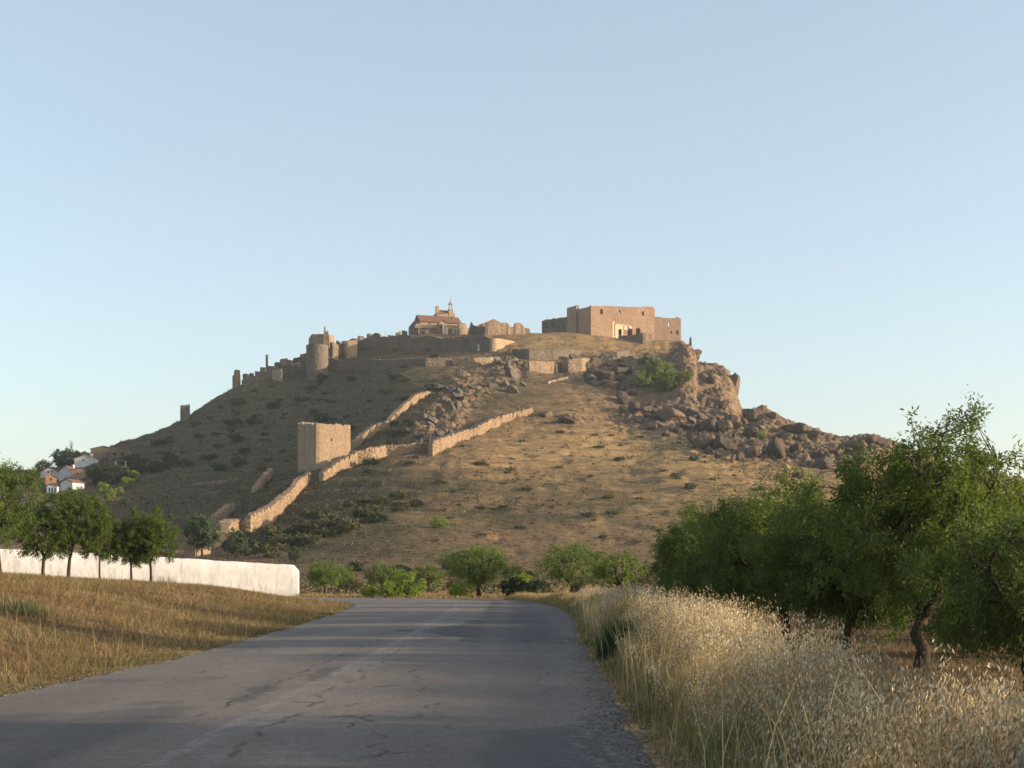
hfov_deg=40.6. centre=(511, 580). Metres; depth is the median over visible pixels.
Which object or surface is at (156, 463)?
hill shrub
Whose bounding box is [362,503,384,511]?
hill shrub
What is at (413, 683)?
road
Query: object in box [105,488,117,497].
lime shrub
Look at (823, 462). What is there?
boulder
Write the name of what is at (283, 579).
roadside wall
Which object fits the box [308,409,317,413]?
hill shrub
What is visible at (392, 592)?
roadside bush
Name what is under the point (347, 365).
terrace wall
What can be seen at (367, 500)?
hill shrub
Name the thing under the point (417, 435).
boulder
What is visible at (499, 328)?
hilltop wall
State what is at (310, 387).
hill shrub
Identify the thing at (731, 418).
boulder
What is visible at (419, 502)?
hill shrub
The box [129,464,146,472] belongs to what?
hill shrub
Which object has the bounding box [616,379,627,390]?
boulder
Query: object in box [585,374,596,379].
boulder
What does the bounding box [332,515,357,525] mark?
hill shrub
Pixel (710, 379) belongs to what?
boulder
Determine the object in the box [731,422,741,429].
cliff bush
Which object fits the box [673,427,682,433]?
boulder
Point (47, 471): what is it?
village house
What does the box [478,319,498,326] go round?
gable wall
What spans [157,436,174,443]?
hill shrub
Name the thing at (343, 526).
hill shrub
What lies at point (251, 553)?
hill shrub
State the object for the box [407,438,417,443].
boulder
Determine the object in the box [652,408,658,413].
boulder
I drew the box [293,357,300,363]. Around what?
ruined stump
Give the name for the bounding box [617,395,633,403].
boulder
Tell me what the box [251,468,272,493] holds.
ruined wall
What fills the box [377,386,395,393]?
hill shrub
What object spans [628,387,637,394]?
boulder
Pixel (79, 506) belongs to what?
young tree
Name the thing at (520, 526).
hill shrub
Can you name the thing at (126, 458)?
hill shrub
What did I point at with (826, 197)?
sky
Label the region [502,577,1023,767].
wild oats
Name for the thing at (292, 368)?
town wall
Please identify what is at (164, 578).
broom bush
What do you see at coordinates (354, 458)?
ruined wall
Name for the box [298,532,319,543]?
hill shrub
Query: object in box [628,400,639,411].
boulder
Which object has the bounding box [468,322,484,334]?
wall fragment
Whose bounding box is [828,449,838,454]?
boulder
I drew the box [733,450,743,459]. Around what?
boulder
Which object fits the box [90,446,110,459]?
village house
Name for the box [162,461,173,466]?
hill shrub
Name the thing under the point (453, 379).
boulder
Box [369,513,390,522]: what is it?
hill shrub
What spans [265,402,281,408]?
hill shrub
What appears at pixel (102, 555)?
young tree
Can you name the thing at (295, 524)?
hill shrub
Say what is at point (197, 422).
hill shrub
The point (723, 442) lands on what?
boulder
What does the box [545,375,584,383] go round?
terrace wall
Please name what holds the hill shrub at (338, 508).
on the hillside
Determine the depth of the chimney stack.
715.48 m
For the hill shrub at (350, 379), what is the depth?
681.78 m
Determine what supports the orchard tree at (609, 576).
on the ground at (657, 760)
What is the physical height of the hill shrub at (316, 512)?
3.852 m
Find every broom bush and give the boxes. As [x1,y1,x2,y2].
[0,593,59,620]
[147,574,177,584]
[587,612,643,660]
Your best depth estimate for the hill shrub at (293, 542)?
303.20 m
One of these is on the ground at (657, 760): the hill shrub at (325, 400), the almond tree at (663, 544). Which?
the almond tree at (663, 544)
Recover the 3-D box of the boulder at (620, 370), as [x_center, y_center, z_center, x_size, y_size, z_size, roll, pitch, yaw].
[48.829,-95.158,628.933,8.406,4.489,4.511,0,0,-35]
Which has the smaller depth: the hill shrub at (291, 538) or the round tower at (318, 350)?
the hill shrub at (291, 538)
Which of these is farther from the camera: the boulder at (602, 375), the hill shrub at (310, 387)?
the hill shrub at (310, 387)
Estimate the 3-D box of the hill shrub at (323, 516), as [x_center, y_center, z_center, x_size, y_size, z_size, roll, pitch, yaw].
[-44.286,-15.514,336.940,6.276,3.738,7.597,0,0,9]
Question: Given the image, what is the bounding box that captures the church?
[408,297,460,334]
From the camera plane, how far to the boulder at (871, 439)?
538.14 m
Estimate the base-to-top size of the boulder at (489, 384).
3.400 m
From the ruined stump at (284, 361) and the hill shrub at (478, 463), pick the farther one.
the ruined stump at (284, 361)
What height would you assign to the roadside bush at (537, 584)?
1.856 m
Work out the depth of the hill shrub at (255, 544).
302.90 m
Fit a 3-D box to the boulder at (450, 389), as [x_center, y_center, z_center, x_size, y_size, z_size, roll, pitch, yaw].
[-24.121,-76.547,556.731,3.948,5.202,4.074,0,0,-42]
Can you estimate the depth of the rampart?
708.83 m
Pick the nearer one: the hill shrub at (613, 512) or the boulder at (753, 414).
the hill shrub at (613, 512)
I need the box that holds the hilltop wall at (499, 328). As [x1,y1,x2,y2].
[485,322,529,335]
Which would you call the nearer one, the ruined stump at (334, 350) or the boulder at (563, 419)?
the boulder at (563, 419)
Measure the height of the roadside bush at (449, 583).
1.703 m
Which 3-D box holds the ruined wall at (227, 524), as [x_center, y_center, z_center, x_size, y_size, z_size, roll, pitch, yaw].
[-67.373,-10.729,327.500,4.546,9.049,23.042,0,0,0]
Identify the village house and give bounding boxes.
[40,467,58,479]
[43,473,57,484]
[46,483,59,492]
[57,465,77,480]
[59,478,85,490]
[70,467,90,479]
[73,454,100,467]
[80,451,89,455]
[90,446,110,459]
[108,446,132,459]
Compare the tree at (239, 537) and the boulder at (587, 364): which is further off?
the boulder at (587, 364)
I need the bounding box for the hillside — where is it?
[0,332,1023,579]
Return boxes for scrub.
[0,337,1023,594]
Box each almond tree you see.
[638,497,727,613]
[659,493,850,628]
[676,462,851,636]
[727,467,940,649]
[773,384,1023,667]
[822,462,1023,653]
[887,499,1023,690]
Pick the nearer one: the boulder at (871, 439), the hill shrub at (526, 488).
the hill shrub at (526, 488)
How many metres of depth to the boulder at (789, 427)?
546.65 m
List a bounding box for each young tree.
[0,452,48,574]
[2,499,79,575]
[32,486,114,577]
[77,497,121,578]
[108,505,164,580]
[119,504,182,580]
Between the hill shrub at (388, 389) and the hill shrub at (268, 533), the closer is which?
the hill shrub at (268, 533)
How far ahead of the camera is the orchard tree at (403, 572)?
159.83 m
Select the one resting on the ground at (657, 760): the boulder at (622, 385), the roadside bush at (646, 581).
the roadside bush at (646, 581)
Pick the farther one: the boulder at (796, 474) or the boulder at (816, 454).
the boulder at (816, 454)
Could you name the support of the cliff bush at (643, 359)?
on the hillside
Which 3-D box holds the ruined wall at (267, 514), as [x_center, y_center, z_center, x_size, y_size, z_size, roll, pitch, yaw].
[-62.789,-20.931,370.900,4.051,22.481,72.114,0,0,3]
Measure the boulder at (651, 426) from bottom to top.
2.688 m
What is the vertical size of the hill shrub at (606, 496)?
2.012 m
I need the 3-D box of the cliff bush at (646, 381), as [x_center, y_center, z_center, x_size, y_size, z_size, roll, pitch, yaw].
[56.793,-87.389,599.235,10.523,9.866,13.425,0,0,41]
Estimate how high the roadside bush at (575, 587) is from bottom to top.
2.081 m
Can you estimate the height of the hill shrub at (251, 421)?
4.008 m
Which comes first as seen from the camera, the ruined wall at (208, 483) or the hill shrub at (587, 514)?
the hill shrub at (587, 514)
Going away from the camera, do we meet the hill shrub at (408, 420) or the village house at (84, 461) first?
the hill shrub at (408, 420)
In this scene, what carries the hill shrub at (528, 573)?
on the hillside
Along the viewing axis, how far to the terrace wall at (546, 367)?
633.09 m
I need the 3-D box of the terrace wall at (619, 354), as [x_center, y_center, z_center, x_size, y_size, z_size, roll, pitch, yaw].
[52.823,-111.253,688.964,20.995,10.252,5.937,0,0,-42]
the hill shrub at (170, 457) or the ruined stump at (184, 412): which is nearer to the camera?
the hill shrub at (170, 457)
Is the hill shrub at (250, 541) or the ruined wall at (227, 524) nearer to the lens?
the hill shrub at (250, 541)
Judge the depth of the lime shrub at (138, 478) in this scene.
509.85 m
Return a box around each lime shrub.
[95,481,108,493]
[103,494,111,500]
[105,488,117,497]
[114,486,124,494]
[118,497,126,503]
[119,476,135,487]
[127,470,139,478]
[134,476,141,482]
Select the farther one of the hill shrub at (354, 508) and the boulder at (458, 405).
the boulder at (458, 405)
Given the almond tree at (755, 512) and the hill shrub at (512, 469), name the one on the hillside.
the hill shrub at (512, 469)
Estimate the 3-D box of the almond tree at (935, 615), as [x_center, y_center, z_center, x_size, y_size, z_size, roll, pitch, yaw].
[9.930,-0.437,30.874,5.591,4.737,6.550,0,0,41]
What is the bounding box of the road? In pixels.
[0,598,656,767]
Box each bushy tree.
[35,459,53,471]
[288,545,300,563]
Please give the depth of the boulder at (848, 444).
514.15 m
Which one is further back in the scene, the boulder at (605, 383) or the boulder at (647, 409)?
the boulder at (605, 383)
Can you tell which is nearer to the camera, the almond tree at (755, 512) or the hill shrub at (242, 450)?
the almond tree at (755, 512)
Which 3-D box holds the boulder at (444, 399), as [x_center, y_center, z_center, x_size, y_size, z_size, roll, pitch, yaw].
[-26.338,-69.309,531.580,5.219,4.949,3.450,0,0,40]
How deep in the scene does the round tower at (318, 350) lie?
703.99 m
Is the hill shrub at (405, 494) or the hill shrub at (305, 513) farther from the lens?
the hill shrub at (405, 494)
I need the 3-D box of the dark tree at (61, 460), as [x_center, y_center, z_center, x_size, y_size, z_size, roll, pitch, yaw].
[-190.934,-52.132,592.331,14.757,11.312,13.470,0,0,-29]
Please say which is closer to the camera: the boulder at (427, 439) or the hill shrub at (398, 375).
the boulder at (427, 439)
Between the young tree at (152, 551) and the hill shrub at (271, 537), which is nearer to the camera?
the young tree at (152, 551)
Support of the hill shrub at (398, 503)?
on the hillside
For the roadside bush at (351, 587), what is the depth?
134.66 m
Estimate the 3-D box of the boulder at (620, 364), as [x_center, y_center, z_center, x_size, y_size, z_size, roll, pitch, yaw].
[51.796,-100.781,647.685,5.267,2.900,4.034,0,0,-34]
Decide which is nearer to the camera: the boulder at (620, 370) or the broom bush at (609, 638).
the broom bush at (609, 638)
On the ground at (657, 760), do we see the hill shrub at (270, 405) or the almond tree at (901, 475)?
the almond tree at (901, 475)
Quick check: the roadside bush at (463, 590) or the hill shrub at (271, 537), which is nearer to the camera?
the roadside bush at (463, 590)
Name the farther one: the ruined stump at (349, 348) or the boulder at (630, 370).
the ruined stump at (349, 348)
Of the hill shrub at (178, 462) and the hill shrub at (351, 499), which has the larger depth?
the hill shrub at (178, 462)
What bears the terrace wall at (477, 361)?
on the hillside
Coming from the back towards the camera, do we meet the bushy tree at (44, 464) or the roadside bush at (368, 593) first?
the bushy tree at (44, 464)
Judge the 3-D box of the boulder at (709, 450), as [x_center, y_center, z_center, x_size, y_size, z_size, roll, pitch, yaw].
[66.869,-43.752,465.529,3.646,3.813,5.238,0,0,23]
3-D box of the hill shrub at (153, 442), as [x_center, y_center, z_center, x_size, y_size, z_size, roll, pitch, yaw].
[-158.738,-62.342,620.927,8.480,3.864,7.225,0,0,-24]
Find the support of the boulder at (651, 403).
on the hillside
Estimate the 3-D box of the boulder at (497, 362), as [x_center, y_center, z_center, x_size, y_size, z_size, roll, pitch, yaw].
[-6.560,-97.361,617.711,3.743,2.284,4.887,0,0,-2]
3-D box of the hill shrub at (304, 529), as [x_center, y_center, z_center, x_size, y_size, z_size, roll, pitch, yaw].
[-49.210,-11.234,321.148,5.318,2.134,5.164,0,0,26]
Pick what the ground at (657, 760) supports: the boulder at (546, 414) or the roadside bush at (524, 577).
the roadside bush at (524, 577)
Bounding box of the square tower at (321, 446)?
[298,422,350,471]
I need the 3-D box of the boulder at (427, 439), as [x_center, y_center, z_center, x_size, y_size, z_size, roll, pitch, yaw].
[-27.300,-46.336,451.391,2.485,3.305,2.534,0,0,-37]
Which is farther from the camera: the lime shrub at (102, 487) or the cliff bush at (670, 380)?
the cliff bush at (670, 380)
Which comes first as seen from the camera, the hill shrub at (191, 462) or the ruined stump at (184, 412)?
the hill shrub at (191, 462)
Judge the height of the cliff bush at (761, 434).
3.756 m
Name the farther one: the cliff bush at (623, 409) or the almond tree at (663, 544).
the cliff bush at (623, 409)
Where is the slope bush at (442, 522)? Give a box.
[429,515,449,527]
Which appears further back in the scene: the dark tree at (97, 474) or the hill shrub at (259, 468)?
the dark tree at (97, 474)
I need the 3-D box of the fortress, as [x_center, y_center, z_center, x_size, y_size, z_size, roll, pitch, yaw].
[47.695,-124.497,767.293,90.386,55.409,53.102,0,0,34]
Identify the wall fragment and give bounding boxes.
[458,322,468,334]
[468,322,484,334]
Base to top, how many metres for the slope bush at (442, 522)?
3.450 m
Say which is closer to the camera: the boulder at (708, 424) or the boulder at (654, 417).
the boulder at (708, 424)
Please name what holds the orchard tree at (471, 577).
on the ground at (657, 760)
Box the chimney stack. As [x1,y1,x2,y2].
[265,355,267,370]
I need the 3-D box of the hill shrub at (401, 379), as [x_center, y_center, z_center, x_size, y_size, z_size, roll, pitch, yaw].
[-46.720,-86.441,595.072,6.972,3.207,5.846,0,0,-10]
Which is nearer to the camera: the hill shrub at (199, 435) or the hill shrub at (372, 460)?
the hill shrub at (372, 460)
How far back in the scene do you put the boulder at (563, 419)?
516.47 m
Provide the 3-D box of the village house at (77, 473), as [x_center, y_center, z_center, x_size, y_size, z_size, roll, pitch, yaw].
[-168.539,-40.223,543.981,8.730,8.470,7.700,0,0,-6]
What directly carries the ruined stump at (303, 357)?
on the hillside
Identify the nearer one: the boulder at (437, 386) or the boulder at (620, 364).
the boulder at (437, 386)
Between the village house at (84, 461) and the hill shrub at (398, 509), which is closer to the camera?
the hill shrub at (398, 509)
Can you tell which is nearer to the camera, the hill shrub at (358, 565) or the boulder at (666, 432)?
the hill shrub at (358, 565)
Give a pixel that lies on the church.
(442, 322)
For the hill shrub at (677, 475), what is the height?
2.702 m
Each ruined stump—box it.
[180,404,189,422]
[232,374,240,387]
[243,374,250,379]
[274,362,280,367]
[280,358,287,365]
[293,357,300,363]
[300,353,305,361]
[331,342,338,358]
[336,341,342,355]
[341,340,357,358]
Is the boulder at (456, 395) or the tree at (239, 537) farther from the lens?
the boulder at (456, 395)
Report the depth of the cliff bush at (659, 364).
599.82 m
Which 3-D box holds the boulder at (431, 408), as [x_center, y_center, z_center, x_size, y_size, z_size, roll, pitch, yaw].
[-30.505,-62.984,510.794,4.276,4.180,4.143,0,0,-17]
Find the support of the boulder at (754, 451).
on the hillside
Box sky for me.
[0,0,1023,478]
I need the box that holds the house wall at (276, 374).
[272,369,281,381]
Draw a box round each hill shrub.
[120,456,137,460]
[125,453,140,460]
[127,459,146,466]
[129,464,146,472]
[145,463,164,472]
[149,461,163,468]
[150,437,159,444]
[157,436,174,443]
[161,454,178,462]
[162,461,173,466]
[174,458,187,464]
[184,461,194,464]
[190,421,201,425]
[193,433,205,437]
[201,453,216,460]
[210,463,226,470]
[213,443,224,447]
[224,418,244,425]
[228,397,246,405]
[228,433,244,441]
[230,455,247,465]
[236,550,256,554]
[237,448,250,453]
[245,417,263,424]
[247,538,266,545]
[249,540,268,547]
[252,542,282,552]
[257,465,270,470]
[258,527,267,533]
[263,525,284,538]
[263,549,281,557]
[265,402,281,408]
[265,522,282,529]
[265,533,279,540]
[269,531,289,537]
[269,540,289,550]
[270,534,297,544]
[275,533,293,539]
[282,539,297,547]
[283,526,303,535]
[290,520,311,527]
[290,528,309,534]
[291,532,320,537]
[294,395,310,401]
[298,509,313,516]
[298,519,326,531]
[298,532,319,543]
[304,383,317,389]
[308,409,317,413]
[309,506,335,517]
[309,525,345,536]
[313,411,331,421]
[316,373,328,380]
[317,510,341,520]
[322,518,335,526]
[324,398,334,402]
[332,505,347,510]
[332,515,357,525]
[337,515,359,524]
[337,518,361,530]
[339,499,365,508]
[346,561,363,571]
[347,376,356,380]
[347,497,362,502]
[350,504,370,514]
[352,509,367,516]
[358,516,371,522]
[362,456,381,463]
[362,497,377,502]
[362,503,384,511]
[365,510,379,515]
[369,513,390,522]
[372,497,389,504]
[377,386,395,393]
[382,426,409,435]
[388,487,412,499]
[389,505,409,511]
[390,373,404,377]
[392,500,405,504]
[392,564,411,572]
[396,377,410,381]
[399,395,408,400]
[402,416,416,423]
[411,499,422,506]
[424,383,433,389]
[473,459,486,465]
[505,465,516,471]
[514,524,526,529]
[517,569,537,576]
[522,485,532,490]
[579,511,596,517]
[602,493,615,498]
[604,508,618,514]
[613,456,625,461]
[669,472,681,478]
[684,482,697,489]
[689,455,699,460]
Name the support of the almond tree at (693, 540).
on the ground at (657, 760)
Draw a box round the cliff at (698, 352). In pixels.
[695,349,701,358]
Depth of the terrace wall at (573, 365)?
638.47 m
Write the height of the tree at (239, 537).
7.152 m
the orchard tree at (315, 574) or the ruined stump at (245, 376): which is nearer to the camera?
the orchard tree at (315, 574)
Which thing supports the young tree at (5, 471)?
on the ground at (657, 760)
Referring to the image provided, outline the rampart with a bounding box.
[348,333,514,351]
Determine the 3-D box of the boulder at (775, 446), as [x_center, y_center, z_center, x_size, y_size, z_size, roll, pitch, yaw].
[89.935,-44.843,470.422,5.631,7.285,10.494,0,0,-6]
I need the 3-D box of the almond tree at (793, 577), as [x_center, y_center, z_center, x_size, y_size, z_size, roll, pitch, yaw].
[8.446,-0.361,33.181,5.480,4.642,6.419,0,0,33]
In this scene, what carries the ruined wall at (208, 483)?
on the hillside
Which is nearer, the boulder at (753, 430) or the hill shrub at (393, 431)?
the hill shrub at (393, 431)
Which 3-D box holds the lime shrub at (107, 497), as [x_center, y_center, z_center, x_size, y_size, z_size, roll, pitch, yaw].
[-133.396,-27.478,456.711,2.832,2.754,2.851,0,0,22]
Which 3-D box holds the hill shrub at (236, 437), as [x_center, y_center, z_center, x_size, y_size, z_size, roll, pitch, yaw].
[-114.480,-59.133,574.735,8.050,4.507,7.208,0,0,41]
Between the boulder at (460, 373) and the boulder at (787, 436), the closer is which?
the boulder at (787, 436)
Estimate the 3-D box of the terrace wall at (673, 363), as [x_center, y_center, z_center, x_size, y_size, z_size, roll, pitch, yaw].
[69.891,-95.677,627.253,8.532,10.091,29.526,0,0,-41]
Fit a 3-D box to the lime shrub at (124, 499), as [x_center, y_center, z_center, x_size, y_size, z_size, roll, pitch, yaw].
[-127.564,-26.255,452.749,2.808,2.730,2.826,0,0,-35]
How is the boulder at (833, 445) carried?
on the hillside
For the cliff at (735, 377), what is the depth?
629.42 m
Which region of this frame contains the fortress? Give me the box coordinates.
[542,305,680,344]
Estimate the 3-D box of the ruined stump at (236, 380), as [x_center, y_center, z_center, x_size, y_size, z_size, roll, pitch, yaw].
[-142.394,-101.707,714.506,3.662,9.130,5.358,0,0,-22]
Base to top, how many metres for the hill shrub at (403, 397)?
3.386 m
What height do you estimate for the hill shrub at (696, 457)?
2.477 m
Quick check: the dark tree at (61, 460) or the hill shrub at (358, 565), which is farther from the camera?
the dark tree at (61, 460)
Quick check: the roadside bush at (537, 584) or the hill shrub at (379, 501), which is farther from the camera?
the hill shrub at (379, 501)
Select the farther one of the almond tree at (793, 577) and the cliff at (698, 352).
the cliff at (698, 352)
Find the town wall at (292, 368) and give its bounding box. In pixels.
[241,361,305,384]
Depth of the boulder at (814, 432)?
534.93 m
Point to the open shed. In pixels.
(123, 464)
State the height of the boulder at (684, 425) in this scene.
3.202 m
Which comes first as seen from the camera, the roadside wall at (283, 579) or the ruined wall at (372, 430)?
the roadside wall at (283, 579)
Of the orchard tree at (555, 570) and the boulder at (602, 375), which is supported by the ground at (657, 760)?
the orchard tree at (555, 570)
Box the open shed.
[115,461,139,466]
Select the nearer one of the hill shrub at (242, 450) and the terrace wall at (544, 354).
the hill shrub at (242, 450)
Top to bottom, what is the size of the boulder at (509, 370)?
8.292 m
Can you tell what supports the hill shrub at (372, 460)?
on the hillside
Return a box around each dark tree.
[50,448,81,467]
[84,462,121,484]
[106,464,129,480]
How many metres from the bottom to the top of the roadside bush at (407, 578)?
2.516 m
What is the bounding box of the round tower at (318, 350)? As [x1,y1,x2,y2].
[306,326,334,379]
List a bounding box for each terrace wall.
[328,357,452,370]
[454,357,499,365]
[512,348,580,359]
[528,361,559,373]
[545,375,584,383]
[560,358,589,372]
[600,350,629,358]
[648,362,694,368]
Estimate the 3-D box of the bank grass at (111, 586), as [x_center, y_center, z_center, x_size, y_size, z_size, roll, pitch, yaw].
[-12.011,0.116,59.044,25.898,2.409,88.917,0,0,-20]
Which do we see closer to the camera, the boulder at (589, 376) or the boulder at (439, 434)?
the boulder at (439, 434)
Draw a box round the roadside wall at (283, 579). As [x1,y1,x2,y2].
[0,549,298,595]
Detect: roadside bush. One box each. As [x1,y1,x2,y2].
[338,578,363,591]
[359,583,380,597]
[376,582,399,597]
[384,570,427,597]
[446,578,462,589]
[447,581,474,597]
[495,576,529,596]
[503,572,533,592]
[525,578,550,593]
[570,574,604,592]
[624,574,675,596]
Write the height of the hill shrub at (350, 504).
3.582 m
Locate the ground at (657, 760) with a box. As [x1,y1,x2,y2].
[0,579,1023,767]
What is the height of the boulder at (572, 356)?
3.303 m
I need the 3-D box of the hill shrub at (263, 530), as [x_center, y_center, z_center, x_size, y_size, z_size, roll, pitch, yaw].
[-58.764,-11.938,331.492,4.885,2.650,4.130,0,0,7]
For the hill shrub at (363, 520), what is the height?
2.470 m
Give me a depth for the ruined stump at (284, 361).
720.23 m
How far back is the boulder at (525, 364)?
642.65 m
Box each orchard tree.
[305,558,344,593]
[327,564,355,590]
[362,560,403,586]
[388,567,406,587]
[412,562,445,592]
[435,541,520,596]
[531,540,620,592]
[589,547,651,589]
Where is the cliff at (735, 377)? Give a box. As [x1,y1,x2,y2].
[730,373,739,397]
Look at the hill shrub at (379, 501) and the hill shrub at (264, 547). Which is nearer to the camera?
the hill shrub at (264, 547)
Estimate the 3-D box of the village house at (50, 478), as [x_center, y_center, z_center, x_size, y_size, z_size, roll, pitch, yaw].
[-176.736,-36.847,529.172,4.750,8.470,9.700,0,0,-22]
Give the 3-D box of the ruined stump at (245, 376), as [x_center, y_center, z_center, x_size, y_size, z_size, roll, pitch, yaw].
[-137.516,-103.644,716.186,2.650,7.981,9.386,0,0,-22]
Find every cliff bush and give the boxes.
[618,405,627,412]
[628,369,653,386]
[636,355,652,364]
[639,357,673,383]
[652,369,683,390]
[677,370,692,381]
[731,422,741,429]
[756,430,767,438]
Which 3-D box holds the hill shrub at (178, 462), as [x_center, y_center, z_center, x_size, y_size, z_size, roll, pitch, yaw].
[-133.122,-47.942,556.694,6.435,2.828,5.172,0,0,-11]
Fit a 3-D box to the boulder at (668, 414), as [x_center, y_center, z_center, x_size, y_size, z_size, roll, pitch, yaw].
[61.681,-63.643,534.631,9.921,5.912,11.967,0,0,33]
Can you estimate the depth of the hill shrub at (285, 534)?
316.62 m
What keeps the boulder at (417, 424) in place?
on the hillside
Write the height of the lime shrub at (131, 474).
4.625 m
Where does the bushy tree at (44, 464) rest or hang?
on the hillside
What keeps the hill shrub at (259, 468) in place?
on the hillside
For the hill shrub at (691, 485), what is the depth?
396.96 m
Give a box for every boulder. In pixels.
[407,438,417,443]
[413,432,423,438]
[414,421,420,428]
[423,434,430,442]
[424,405,435,411]
[425,416,437,423]
[432,383,445,389]
[434,430,443,436]
[441,395,450,404]
[447,385,455,393]
[450,375,459,381]
[452,392,463,398]
[455,367,469,378]
[455,388,464,394]
[455,401,461,408]
[474,388,484,395]
[486,382,497,387]
[494,360,501,364]
[501,380,509,386]
[504,362,518,378]
[506,385,518,393]
[520,361,527,367]
[539,411,551,416]
[557,416,574,423]
[569,354,579,358]
[583,370,613,380]
[585,362,591,368]
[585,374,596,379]
[589,358,601,367]
[593,379,616,386]
[611,367,627,374]
[615,374,624,380]
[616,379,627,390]
[616,391,626,395]
[617,362,625,366]
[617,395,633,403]
[626,366,632,374]
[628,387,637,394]
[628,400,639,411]
[629,415,643,423]
[639,406,652,412]
[644,424,656,429]
[648,399,654,406]
[648,413,659,420]
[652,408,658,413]
[658,407,685,420]
[661,429,670,435]
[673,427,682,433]
[679,422,690,428]
[685,408,705,420]
[686,416,694,423]
[693,434,714,447]
[699,417,716,431]
[704,446,714,454]
[705,375,715,383]
[712,435,731,449]
[714,452,720,457]
[715,420,732,431]
[718,399,728,408]
[724,414,737,422]
[730,454,735,462]
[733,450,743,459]
[743,408,769,422]
[743,430,752,436]
[746,426,758,435]
[747,445,761,457]
[755,424,765,431]
[765,438,784,458]
[766,412,777,418]
[780,423,794,431]
[781,433,792,439]
[789,443,799,452]
[791,471,806,478]
[794,422,808,433]
[797,435,806,440]
[807,428,820,438]
[811,451,823,457]
[812,455,836,470]
[826,443,838,448]
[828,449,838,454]
[842,440,866,450]
[857,435,877,444]
[867,435,888,445]
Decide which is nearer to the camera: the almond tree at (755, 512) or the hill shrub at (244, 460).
the almond tree at (755, 512)
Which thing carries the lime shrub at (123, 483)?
on the hillside
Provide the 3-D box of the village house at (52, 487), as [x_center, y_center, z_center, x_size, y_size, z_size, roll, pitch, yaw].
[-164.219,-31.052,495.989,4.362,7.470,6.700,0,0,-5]
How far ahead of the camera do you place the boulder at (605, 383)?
594.90 m
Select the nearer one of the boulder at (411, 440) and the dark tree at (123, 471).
the boulder at (411, 440)
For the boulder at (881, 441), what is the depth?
543.91 m
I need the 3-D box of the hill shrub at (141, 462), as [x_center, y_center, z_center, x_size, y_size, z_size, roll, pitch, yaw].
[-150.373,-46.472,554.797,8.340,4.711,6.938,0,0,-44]
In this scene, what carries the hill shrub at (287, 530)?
on the hillside
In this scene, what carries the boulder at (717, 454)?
on the hillside
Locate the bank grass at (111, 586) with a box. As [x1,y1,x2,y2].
[0,563,350,695]
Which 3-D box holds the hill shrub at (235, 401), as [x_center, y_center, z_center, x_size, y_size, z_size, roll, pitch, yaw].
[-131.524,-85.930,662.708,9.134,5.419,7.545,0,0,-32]
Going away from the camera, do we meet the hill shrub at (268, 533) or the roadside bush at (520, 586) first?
the roadside bush at (520, 586)
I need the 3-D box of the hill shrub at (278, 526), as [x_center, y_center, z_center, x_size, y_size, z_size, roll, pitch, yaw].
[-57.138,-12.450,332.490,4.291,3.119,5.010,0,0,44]
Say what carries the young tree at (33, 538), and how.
on the ground at (657, 760)
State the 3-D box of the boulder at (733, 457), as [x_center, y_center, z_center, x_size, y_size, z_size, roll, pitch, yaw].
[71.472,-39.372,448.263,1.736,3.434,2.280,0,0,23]
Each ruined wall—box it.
[192,478,241,486]
[210,503,234,526]
[213,518,241,548]
[240,471,311,533]
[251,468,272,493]
[319,441,426,481]
[350,391,430,449]
[428,407,533,455]
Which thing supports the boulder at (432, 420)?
on the hillside
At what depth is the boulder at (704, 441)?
475.23 m
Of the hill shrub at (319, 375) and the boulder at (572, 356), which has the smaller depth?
the boulder at (572, 356)
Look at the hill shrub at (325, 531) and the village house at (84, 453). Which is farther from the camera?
the village house at (84, 453)
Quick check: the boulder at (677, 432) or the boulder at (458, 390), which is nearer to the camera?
the boulder at (677, 432)
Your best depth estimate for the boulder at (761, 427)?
522.79 m
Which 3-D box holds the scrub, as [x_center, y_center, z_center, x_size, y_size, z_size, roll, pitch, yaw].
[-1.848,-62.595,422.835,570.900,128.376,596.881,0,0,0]
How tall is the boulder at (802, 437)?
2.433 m
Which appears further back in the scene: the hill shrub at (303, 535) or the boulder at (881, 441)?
the boulder at (881, 441)
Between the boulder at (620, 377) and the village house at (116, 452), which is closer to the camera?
the village house at (116, 452)
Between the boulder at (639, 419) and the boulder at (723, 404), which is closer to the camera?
the boulder at (639, 419)
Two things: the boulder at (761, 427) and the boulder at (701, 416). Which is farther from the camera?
the boulder at (701, 416)
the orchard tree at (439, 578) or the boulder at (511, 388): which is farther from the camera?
the boulder at (511, 388)
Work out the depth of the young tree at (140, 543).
68.57 m
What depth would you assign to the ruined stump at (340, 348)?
728.06 m
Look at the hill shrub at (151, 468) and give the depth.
548.53 m
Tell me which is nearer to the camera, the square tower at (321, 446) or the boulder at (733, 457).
the square tower at (321, 446)
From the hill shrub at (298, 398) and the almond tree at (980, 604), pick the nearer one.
the almond tree at (980, 604)
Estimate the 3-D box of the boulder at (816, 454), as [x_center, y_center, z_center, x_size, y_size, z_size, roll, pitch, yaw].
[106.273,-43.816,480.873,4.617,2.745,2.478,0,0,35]
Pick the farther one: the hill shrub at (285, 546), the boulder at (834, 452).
the boulder at (834, 452)

